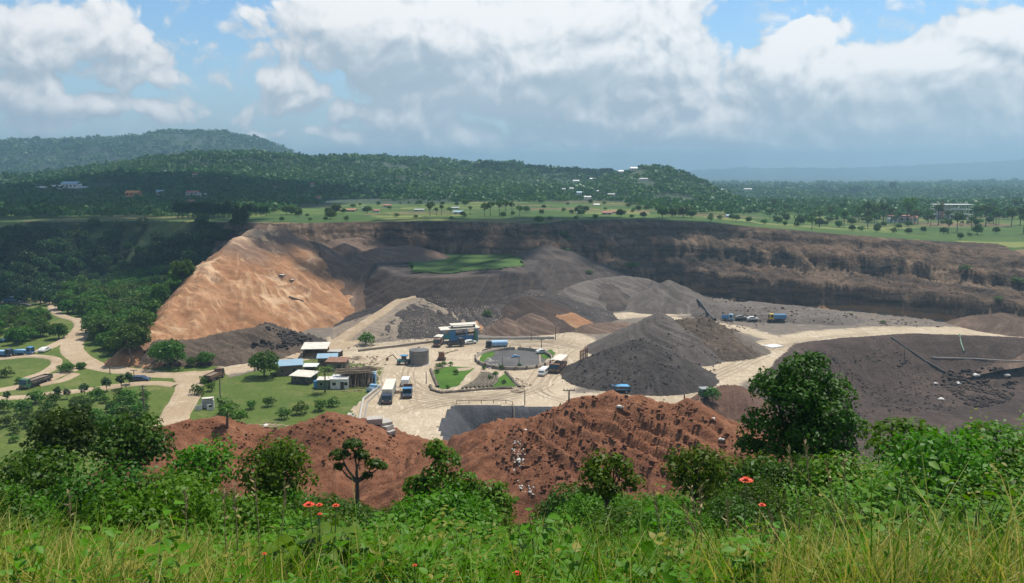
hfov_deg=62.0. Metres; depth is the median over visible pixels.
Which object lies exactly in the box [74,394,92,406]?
round bush
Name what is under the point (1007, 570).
grass
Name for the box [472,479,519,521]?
leafy bush
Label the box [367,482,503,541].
slope bush
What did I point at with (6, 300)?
truck
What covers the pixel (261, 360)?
round tree
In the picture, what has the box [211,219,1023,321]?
quarry cliff
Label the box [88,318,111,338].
round tree
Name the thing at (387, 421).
concrete block
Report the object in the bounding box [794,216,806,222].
field bush
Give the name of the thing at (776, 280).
rubble
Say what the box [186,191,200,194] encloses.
house
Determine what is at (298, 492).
slope bush
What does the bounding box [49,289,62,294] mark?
dark tree
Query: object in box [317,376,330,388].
shack
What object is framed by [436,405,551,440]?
drained basin
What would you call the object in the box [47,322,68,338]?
round tree
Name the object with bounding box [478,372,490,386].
stone terrace
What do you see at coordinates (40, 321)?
round tree
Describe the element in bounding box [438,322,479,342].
plant shed
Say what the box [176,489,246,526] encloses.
slope bush
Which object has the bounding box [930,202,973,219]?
frame building
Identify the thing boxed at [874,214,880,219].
umbrella tree
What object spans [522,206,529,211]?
field bush
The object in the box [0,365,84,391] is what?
road
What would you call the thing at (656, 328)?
cinder heap
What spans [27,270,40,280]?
dark tree
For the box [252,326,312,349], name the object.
rubble
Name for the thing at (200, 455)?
leafy bush
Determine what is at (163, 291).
round tree
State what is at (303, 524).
slope bush
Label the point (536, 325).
spoil heap
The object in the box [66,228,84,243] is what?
dark tree
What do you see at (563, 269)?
spoil heap
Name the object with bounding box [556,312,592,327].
spoil heap
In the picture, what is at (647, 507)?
slope bush
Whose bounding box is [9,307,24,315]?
round tree
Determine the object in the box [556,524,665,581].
broadleaf plant
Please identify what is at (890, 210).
umbrella tree
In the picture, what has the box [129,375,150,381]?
car
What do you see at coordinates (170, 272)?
round tree
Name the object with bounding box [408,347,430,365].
storage tank
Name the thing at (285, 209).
field bush
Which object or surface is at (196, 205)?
column tree
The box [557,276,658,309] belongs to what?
gravel heap
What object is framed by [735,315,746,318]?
car
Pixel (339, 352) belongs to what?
shelter
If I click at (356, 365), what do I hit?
rubble
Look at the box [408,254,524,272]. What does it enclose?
pond
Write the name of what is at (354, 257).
spoil heap
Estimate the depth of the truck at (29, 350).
274.61 m
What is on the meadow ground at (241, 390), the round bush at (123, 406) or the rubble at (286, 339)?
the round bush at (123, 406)
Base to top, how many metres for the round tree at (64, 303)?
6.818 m
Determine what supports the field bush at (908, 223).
on the field
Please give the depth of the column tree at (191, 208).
483.21 m
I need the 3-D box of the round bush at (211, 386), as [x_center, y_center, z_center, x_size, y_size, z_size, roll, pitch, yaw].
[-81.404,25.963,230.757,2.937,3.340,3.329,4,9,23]
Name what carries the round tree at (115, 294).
on the meadow ground at (241, 390)
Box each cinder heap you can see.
[558,339,718,395]
[584,312,725,366]
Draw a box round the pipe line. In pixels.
[352,388,381,417]
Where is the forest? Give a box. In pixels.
[0,128,1023,219]
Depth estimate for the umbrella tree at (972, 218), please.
479.33 m
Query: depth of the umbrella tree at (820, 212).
472.32 m
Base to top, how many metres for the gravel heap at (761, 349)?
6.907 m
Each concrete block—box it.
[367,415,382,424]
[379,418,392,426]
[381,424,393,430]
[387,429,395,434]
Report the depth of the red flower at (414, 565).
5.10 m
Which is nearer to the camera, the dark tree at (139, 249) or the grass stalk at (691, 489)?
the grass stalk at (691, 489)
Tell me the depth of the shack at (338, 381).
232.68 m
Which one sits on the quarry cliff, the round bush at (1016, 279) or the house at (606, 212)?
the round bush at (1016, 279)
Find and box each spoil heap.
[309,240,361,295]
[322,237,393,250]
[331,243,364,267]
[349,245,449,312]
[469,321,483,332]
[481,318,521,336]
[496,296,595,332]
[514,313,559,335]
[515,243,659,311]
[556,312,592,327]
[573,321,631,333]
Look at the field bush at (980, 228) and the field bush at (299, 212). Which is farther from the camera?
the field bush at (299, 212)
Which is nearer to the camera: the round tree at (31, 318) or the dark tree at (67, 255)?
the round tree at (31, 318)
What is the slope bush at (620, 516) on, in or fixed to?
on the hillside
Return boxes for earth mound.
[946,305,1023,377]
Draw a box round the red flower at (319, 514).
[318,513,321,564]
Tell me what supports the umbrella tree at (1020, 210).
on the field
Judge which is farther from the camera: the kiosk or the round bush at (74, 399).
the round bush at (74, 399)
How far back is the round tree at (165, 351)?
253.62 m
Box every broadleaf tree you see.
[19,401,102,478]
[87,407,177,492]
[733,350,868,464]
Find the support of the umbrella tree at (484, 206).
on the field
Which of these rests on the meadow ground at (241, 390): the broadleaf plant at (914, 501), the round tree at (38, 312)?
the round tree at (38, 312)
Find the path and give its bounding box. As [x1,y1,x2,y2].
[457,367,472,370]
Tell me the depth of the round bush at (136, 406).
206.60 m
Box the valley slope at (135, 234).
[0,221,224,297]
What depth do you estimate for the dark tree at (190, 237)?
434.38 m
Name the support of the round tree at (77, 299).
on the meadow ground at (241, 390)
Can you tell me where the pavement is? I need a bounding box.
[481,349,545,369]
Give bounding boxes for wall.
[347,385,380,417]
[358,340,432,351]
[428,384,511,393]
[429,368,438,385]
[474,346,553,369]
[478,336,553,339]
[504,371,521,386]
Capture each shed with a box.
[60,181,81,187]
[301,342,330,357]
[333,364,378,386]
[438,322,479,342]
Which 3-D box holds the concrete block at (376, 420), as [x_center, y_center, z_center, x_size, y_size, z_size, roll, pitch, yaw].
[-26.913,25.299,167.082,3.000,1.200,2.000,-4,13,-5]
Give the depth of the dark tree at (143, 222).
451.70 m
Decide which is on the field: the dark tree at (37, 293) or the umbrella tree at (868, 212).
the umbrella tree at (868, 212)
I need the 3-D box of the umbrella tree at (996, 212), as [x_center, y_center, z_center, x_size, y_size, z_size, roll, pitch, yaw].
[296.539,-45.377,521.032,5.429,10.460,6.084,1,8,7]
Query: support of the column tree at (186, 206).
on the field
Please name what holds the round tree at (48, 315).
on the meadow ground at (241, 390)
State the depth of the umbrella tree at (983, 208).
510.14 m
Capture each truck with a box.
[0,348,14,356]
[2,296,23,302]
[13,346,35,355]
[19,374,52,388]
[203,367,224,381]
[366,384,379,391]
[381,379,395,403]
[402,384,412,397]
[433,334,443,346]
[446,337,465,346]
[485,340,507,348]
[549,354,566,372]
[609,384,630,392]
[722,314,733,320]
[767,313,786,320]
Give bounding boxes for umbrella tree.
[425,201,435,210]
[480,203,488,215]
[487,201,494,215]
[494,200,502,215]
[502,200,508,211]
[807,216,816,229]
[815,209,825,226]
[826,206,835,212]
[838,201,847,207]
[841,210,848,226]
[853,205,865,221]
[863,201,872,221]
[864,209,873,225]
[864,215,873,222]
[868,204,880,221]
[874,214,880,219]
[879,203,889,221]
[887,207,896,222]
[891,214,899,224]
[899,196,918,220]
[910,210,919,223]
[912,208,923,223]
[923,209,934,215]
[927,214,935,225]
[933,203,944,224]
[943,219,952,233]
[944,210,951,218]
[952,212,965,231]
[969,216,974,228]
[971,205,980,224]
[978,204,993,225]
[991,209,1001,224]
[1005,208,1019,225]
[1016,206,1023,224]
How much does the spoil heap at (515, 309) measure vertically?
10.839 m
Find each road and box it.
[0,300,83,357]
[0,354,62,377]
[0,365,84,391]
[0,381,178,399]
[1,301,45,302]
[38,373,79,385]
[60,328,363,377]
[154,371,203,425]
[285,296,415,358]
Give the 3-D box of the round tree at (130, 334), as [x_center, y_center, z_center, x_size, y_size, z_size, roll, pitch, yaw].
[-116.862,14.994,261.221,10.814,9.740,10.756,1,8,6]
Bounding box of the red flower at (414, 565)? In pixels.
[412,564,416,582]
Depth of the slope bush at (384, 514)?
21.21 m
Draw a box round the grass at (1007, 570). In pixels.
[0,434,1023,582]
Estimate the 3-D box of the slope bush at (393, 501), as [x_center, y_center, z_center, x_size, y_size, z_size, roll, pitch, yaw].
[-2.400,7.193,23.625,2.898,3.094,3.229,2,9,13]
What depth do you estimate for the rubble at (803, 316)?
335.54 m
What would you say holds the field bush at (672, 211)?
on the field
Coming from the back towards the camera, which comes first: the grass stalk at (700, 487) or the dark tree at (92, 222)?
the dark tree at (92, 222)
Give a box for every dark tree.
[0,226,9,235]
[0,259,9,269]
[0,283,11,302]
[5,225,14,231]
[8,261,25,272]
[12,291,27,302]
[13,223,21,230]
[16,287,32,297]
[17,250,39,263]
[17,263,38,276]
[17,274,33,284]
[17,283,32,290]
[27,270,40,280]
[30,287,49,303]
[31,256,51,270]
[33,283,49,290]
[35,239,56,253]
[41,293,52,303]
[46,252,63,264]
[46,264,61,274]
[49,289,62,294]
[51,236,63,242]
[52,282,68,289]
[53,241,60,253]
[58,241,75,252]
[61,245,78,253]
[61,252,76,261]
[62,238,75,246]
[64,256,85,275]
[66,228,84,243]
[68,222,80,230]
[75,249,92,262]
[87,218,100,228]
[91,254,113,270]
[100,277,112,283]
[112,220,125,228]
[112,253,122,262]
[122,241,134,251]
[134,245,147,254]
[136,217,150,229]
[147,241,163,252]
[150,230,164,241]
[162,264,170,272]
[180,249,199,263]
[183,231,200,244]
[193,215,208,227]
[197,248,208,256]
[197,256,207,262]
[205,223,218,231]
[216,232,227,241]
[224,228,231,235]
[228,219,239,226]
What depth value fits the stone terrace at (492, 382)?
239.59 m
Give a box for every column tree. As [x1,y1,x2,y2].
[172,198,180,217]
[178,201,185,217]
[183,202,189,217]
[188,201,196,217]
[194,200,201,215]
[203,200,210,217]
[208,202,215,217]
[214,202,221,217]
[219,203,227,217]
[223,197,233,217]
[230,202,240,233]
[239,204,248,232]
[246,202,254,215]
[258,205,263,215]
[263,206,268,215]
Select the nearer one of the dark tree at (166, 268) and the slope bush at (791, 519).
the slope bush at (791, 519)
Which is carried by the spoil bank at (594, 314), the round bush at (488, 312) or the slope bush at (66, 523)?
the round bush at (488, 312)
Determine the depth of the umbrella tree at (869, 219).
485.01 m
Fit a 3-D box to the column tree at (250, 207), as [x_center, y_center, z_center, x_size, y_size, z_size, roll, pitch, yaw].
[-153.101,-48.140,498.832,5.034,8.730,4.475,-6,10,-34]
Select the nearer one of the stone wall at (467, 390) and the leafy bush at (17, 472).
the leafy bush at (17, 472)
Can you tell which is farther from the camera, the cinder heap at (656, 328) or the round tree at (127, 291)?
the round tree at (127, 291)
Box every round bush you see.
[0,366,14,376]
[0,398,13,412]
[0,415,15,426]
[6,424,21,433]
[8,434,19,442]
[9,398,32,413]
[15,409,35,423]
[22,418,36,427]
[25,390,44,402]
[34,409,42,417]
[38,400,54,410]
[44,392,62,404]
[68,396,79,404]
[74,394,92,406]
[82,402,92,409]
[86,407,104,418]
[87,387,105,399]
[94,413,108,421]
[96,414,115,431]
[99,395,110,401]
[105,396,128,411]
[108,402,126,416]
[111,404,130,417]
[113,388,126,400]
[116,388,138,401]
[116,394,138,408]
[128,400,147,411]
[130,408,147,419]
[138,389,150,398]
[189,383,204,394]
[199,376,207,383]
[204,381,215,389]
[216,397,240,416]
[231,409,249,419]
[247,400,256,408]
[262,396,276,404]
[275,406,291,418]
[292,400,308,413]
[314,399,327,409]
[326,396,339,405]
[357,331,374,343]
[434,362,442,367]
[482,310,491,315]
[625,262,634,267]
[702,386,721,401]
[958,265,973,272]
[1009,277,1023,282]
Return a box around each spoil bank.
[328,297,473,340]
[333,290,618,338]
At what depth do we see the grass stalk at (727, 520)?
6.09 m
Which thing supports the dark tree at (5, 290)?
on the meadow ground at (241, 390)
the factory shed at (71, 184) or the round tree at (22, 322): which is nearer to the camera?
the round tree at (22, 322)
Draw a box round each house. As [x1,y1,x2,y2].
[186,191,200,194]
[346,209,356,211]
[601,211,611,214]
[886,215,911,221]
[886,218,897,222]
[908,215,917,221]
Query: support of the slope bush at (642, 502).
on the hillside
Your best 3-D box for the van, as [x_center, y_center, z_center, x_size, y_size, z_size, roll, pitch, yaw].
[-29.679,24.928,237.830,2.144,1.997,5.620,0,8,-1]
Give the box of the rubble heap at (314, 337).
[256,322,327,347]
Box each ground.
[0,298,383,490]
[217,294,1012,466]
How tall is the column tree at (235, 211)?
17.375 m
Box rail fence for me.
[456,400,560,417]
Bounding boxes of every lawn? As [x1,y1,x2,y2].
[433,366,473,388]
[480,351,494,361]
[490,374,515,386]
[541,350,555,358]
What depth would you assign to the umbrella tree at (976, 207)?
520.32 m
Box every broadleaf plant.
[258,516,384,582]
[425,522,509,580]
[491,508,584,577]
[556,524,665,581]
[620,506,707,561]
[712,518,806,558]
[794,487,907,556]
[856,452,983,539]
[904,476,1023,551]
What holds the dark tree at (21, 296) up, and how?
on the meadow ground at (241, 390)
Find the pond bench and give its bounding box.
[363,246,556,308]
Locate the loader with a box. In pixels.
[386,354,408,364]
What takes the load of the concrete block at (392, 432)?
on the soil ridge
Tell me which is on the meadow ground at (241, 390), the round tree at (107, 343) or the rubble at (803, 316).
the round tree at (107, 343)
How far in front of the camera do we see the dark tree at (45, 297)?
370.03 m
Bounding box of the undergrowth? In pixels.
[0,406,1023,582]
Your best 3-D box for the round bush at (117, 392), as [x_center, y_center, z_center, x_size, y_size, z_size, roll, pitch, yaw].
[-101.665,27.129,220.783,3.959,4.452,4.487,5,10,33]
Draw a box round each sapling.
[3,391,10,398]
[24,404,33,413]
[52,386,61,393]
[62,388,69,395]
[78,383,88,393]
[100,377,111,390]
[115,373,125,388]
[125,372,133,380]
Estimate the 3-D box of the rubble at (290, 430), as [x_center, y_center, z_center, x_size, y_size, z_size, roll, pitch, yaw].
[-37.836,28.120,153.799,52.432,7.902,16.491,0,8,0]
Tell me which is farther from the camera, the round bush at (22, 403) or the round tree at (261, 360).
the round tree at (261, 360)
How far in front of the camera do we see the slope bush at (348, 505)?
27.42 m
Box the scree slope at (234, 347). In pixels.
[134,324,303,367]
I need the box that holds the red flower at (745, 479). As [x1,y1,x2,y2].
[741,476,751,536]
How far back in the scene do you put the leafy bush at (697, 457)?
20.66 m
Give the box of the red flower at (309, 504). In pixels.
[303,501,314,564]
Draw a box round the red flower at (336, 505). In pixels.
[333,503,339,548]
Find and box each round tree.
[0,304,13,311]
[0,314,14,322]
[0,320,6,329]
[0,326,5,335]
[4,326,20,336]
[4,327,27,343]
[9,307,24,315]
[10,305,26,309]
[12,318,31,326]
[14,316,37,323]
[21,326,39,340]
[25,308,36,316]
[31,319,49,335]
[33,316,46,324]
[34,308,49,316]
[34,322,48,336]
[39,312,52,320]
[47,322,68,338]
[51,291,72,307]
[56,363,75,370]
[57,299,75,313]
[60,280,80,289]
[64,289,78,294]
[68,293,92,313]
[69,275,88,282]
[74,281,94,294]
[76,296,100,314]
[76,362,87,368]
[79,284,103,293]
[79,314,108,334]
[80,308,107,324]
[84,301,104,312]
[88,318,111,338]
[89,287,104,292]
[93,294,108,299]
[94,331,110,346]
[99,298,115,304]
[101,336,125,354]
[102,308,113,315]
[103,290,126,300]
[103,304,119,314]
[104,317,125,331]
[107,279,122,284]
[107,324,123,337]
[111,324,151,352]
[112,321,128,327]
[113,274,128,279]
[119,299,138,307]
[120,288,137,297]
[120,322,150,341]
[122,296,141,303]
[123,277,137,282]
[123,310,154,327]
[124,282,139,289]
[124,289,143,297]
[125,306,138,314]
[128,309,155,322]
[135,291,149,301]
[136,286,150,292]
[136,297,163,312]
[147,338,187,367]
[148,279,158,283]
[149,282,171,303]
[159,275,170,280]
[163,281,178,290]
[164,278,180,285]
[168,270,185,283]
[169,258,195,280]
[185,356,198,364]
[196,350,215,365]
[246,349,279,376]
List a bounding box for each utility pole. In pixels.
[139,385,146,412]
[563,389,574,402]
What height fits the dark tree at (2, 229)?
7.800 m
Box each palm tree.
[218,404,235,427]
[313,364,335,392]
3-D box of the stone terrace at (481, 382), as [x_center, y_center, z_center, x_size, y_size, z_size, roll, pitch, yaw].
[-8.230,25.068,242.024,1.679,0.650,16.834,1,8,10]
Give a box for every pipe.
[697,299,715,320]
[890,336,944,372]
[932,357,1023,361]
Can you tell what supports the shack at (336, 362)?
on the meadow ground at (241, 390)
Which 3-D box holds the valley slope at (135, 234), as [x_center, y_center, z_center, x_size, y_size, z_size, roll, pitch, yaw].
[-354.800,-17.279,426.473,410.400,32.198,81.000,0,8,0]
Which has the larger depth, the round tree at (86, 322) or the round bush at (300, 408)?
the round tree at (86, 322)
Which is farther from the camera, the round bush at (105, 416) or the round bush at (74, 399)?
the round bush at (74, 399)
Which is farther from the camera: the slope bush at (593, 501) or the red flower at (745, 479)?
the slope bush at (593, 501)
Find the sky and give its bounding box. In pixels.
[0,0,1023,170]
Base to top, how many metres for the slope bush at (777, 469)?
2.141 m
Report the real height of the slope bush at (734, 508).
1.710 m
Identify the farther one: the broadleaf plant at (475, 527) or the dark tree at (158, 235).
the dark tree at (158, 235)
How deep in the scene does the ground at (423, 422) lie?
267.25 m
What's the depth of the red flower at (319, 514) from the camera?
6.10 m
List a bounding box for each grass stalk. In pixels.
[63,488,74,548]
[182,488,189,551]
[221,489,229,564]
[232,482,240,556]
[250,475,261,570]
[281,481,288,565]
[652,489,662,541]
[681,504,698,544]
[688,483,697,549]
[697,483,703,553]
[723,496,732,558]
[768,508,786,578]
[786,445,799,543]
[800,439,811,544]
[824,458,835,549]
[839,453,847,536]
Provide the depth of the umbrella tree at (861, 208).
544.90 m
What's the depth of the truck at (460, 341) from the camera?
287.51 m
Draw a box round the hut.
[195,397,213,410]
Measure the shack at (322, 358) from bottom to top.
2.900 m
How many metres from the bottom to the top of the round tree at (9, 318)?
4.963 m
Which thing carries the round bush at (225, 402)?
on the meadow ground at (241, 390)
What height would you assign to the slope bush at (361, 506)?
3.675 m
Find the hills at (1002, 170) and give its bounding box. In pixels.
[0,133,1023,203]
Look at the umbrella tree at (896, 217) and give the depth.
515.96 m
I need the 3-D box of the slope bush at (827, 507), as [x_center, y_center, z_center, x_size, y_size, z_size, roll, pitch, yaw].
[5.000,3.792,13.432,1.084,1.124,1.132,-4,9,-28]
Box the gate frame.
[580,347,587,361]
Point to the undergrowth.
(670, 577)
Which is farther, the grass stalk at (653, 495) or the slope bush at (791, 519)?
the slope bush at (791, 519)
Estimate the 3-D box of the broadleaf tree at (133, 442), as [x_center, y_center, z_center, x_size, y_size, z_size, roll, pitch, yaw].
[-15.252,8.189,34.513,3.322,7.151,3.438,0,8,0]
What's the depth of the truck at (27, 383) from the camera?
236.30 m
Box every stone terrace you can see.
[461,371,481,388]
[465,371,483,388]
[469,372,485,387]
[474,372,487,387]
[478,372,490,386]
[482,373,492,386]
[486,374,495,386]
[490,374,497,386]
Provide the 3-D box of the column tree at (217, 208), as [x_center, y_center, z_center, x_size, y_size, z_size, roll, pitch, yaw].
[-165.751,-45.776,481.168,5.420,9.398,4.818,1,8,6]
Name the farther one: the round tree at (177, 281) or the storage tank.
the round tree at (177, 281)
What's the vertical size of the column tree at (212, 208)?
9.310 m
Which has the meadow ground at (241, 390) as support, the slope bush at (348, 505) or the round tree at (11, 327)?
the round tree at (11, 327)
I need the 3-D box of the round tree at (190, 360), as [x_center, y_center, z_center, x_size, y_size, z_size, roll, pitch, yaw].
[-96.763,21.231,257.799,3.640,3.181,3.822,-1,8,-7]
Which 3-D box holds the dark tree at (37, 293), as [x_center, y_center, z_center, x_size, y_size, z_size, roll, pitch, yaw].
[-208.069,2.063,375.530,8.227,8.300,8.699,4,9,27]
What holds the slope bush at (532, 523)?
on the hillside
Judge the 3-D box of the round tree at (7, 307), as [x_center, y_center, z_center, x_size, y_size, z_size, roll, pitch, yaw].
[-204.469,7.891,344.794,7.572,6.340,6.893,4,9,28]
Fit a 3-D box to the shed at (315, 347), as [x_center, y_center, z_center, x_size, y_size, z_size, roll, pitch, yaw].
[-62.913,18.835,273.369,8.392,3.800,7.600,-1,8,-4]
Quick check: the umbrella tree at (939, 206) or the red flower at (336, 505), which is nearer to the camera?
the red flower at (336, 505)
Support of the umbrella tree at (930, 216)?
on the field
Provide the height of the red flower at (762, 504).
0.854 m
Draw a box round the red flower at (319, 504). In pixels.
[316,503,321,542]
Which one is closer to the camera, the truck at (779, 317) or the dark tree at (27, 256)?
the truck at (779, 317)
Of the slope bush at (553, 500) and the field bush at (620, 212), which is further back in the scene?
the field bush at (620, 212)
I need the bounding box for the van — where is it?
[401,376,409,385]
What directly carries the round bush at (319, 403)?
on the meadow ground at (241, 390)
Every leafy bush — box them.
[0,442,94,507]
[35,457,178,518]
[125,467,226,511]
[153,433,241,490]
[234,432,320,513]
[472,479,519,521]
[578,448,647,513]
[659,442,730,513]
[726,454,791,492]
[791,448,876,499]
[858,415,949,474]
[876,424,1015,499]
[950,418,1023,463]
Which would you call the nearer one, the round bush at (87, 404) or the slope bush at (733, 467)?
the slope bush at (733, 467)
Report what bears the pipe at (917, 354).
on the quarry pit
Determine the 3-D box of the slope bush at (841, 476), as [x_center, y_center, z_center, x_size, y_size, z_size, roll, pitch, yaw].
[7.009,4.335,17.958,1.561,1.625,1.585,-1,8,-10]
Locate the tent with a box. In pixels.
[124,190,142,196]
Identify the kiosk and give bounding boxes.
[698,386,709,397]
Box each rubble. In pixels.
[166,415,424,474]
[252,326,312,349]
[302,356,380,385]
[347,296,497,348]
[484,394,739,496]
[486,358,502,369]
[509,377,530,389]
[513,440,533,492]
[560,338,693,390]
[586,246,972,320]
[642,317,733,372]
[699,304,942,333]
[802,348,958,415]
[941,366,1018,407]
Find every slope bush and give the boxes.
[0,477,56,540]
[0,511,22,527]
[0,513,54,545]
[1,481,63,530]
[13,467,83,503]
[40,513,125,544]
[42,485,73,513]
[54,496,101,529]
[59,474,241,545]
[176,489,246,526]
[194,488,309,543]
[249,515,323,541]
[257,485,317,515]
[269,517,348,536]
[275,489,368,525]
[291,504,360,533]
[330,497,380,516]
[344,504,388,535]
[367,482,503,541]
[368,501,411,530]
[374,496,454,538]
[413,476,517,533]
[445,503,525,537]
[527,513,562,534]
[530,480,590,526]
[544,491,636,537]
[584,504,667,546]
[587,501,654,521]
[612,491,636,505]
[615,496,722,545]
[615,497,680,521]
[622,503,671,534]
[624,487,691,508]
[660,494,697,514]
[675,450,795,511]
[692,475,797,526]
[694,492,782,546]
[702,481,780,512]
[750,451,816,504]
[761,509,821,540]
[787,497,821,512]
[793,498,858,527]
[806,462,878,500]
[854,477,937,518]
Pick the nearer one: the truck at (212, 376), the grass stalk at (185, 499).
the grass stalk at (185, 499)
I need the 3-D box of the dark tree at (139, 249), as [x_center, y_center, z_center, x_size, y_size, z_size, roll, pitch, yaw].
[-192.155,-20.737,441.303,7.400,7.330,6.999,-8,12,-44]
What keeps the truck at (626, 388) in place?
on the ground at (423, 422)
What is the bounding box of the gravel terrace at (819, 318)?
[690,300,865,325]
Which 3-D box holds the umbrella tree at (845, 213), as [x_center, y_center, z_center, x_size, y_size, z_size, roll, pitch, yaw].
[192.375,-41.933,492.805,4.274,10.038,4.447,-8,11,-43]
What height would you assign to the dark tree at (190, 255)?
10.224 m
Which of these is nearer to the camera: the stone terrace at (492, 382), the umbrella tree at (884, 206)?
the stone terrace at (492, 382)
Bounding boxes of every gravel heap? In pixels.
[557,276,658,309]
[625,280,716,314]
[733,332,771,355]
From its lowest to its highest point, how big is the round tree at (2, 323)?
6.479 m
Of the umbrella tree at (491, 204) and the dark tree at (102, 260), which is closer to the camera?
the dark tree at (102, 260)
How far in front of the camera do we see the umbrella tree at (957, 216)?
459.34 m
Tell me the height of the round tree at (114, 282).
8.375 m
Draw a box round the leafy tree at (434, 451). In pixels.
[395,437,488,505]
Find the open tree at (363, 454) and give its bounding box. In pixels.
[328,437,388,515]
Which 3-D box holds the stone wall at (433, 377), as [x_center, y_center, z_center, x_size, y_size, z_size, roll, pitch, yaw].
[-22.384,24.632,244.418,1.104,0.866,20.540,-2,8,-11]
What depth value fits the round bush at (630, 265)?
408.67 m
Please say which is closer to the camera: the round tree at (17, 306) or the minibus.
the minibus
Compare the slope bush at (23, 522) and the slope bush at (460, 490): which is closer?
the slope bush at (23, 522)
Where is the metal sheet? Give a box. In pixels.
[763,344,783,347]
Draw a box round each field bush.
[280,205,292,214]
[288,206,294,214]
[294,209,302,215]
[324,210,336,218]
[330,203,341,210]
[362,206,372,212]
[461,199,469,203]
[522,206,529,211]
[533,216,543,221]
[577,209,584,215]
[616,209,626,214]
[657,206,668,216]
[667,208,678,215]
[677,206,689,216]
[686,209,697,217]
[732,214,740,219]
[773,216,782,223]
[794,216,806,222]
[815,218,823,224]
[835,220,842,227]
[847,218,857,224]
[873,226,880,230]
[904,220,912,226]
[904,228,912,232]
[939,227,947,233]
[971,226,983,234]
[973,219,980,224]
[985,217,993,222]
[992,226,1000,232]
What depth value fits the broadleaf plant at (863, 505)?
7.44 m
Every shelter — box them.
[302,363,319,370]
[327,349,342,356]
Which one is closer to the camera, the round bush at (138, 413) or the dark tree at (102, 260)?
the round bush at (138, 413)
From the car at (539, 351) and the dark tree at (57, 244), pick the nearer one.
the car at (539, 351)
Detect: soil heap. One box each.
[350,390,811,524]
[690,384,848,460]
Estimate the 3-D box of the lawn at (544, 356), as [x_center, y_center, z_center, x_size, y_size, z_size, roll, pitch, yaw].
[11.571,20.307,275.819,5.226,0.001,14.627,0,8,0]
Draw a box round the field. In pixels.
[0,201,1023,254]
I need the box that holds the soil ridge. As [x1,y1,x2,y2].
[77,411,447,502]
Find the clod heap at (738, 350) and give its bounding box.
[675,316,760,361]
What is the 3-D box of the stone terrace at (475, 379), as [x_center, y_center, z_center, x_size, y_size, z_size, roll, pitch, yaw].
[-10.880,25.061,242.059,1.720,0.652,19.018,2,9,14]
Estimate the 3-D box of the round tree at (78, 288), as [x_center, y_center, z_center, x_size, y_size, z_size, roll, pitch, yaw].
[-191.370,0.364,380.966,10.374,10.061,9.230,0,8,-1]
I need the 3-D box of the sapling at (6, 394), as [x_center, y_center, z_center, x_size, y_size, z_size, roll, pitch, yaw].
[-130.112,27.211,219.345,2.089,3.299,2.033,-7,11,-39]
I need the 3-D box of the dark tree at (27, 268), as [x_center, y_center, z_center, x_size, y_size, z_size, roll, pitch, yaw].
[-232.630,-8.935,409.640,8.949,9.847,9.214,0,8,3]
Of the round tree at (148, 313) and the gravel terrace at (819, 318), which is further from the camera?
the gravel terrace at (819, 318)
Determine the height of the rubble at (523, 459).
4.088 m
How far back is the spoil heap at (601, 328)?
314.69 m
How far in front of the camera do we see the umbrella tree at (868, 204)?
543.76 m
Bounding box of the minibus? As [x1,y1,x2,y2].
[538,366,548,375]
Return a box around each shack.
[275,358,303,375]
[289,370,319,384]
[316,353,337,365]
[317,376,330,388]
[325,357,349,370]
[330,374,349,388]
[370,371,376,383]
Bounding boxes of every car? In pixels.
[38,347,51,352]
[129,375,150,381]
[465,339,476,344]
[535,349,548,353]
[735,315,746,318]
[747,316,758,320]
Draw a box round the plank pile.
[250,421,284,427]
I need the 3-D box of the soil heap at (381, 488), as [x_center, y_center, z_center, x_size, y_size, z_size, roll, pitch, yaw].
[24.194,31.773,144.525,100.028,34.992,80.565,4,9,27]
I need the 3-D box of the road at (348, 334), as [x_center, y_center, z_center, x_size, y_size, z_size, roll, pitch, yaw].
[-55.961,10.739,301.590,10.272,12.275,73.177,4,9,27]
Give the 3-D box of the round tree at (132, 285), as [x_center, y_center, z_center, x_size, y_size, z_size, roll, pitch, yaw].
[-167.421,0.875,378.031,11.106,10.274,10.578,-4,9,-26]
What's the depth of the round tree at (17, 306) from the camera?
337.01 m
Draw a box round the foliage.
[212,445,1023,551]
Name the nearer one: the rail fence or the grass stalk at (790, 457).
the grass stalk at (790, 457)
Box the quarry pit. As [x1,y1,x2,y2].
[751,333,1023,464]
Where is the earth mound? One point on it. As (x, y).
(1003, 321)
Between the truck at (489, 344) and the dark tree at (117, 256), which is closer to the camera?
the truck at (489, 344)
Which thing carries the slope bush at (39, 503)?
on the hillside
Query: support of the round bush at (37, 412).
on the meadow ground at (241, 390)
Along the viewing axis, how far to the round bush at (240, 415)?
163.45 m
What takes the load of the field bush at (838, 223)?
on the field
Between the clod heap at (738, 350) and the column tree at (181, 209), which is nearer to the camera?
the clod heap at (738, 350)
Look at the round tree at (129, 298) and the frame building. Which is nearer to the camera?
the round tree at (129, 298)
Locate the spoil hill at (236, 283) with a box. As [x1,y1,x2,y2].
[104,224,355,367]
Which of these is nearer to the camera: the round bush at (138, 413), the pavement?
the round bush at (138, 413)
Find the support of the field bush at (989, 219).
on the field
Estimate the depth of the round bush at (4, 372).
245.55 m
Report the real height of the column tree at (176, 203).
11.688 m
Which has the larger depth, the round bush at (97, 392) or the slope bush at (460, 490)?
the round bush at (97, 392)
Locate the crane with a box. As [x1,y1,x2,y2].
[437,349,457,360]
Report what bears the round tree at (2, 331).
on the meadow ground at (241, 390)
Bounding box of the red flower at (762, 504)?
[759,503,765,540]

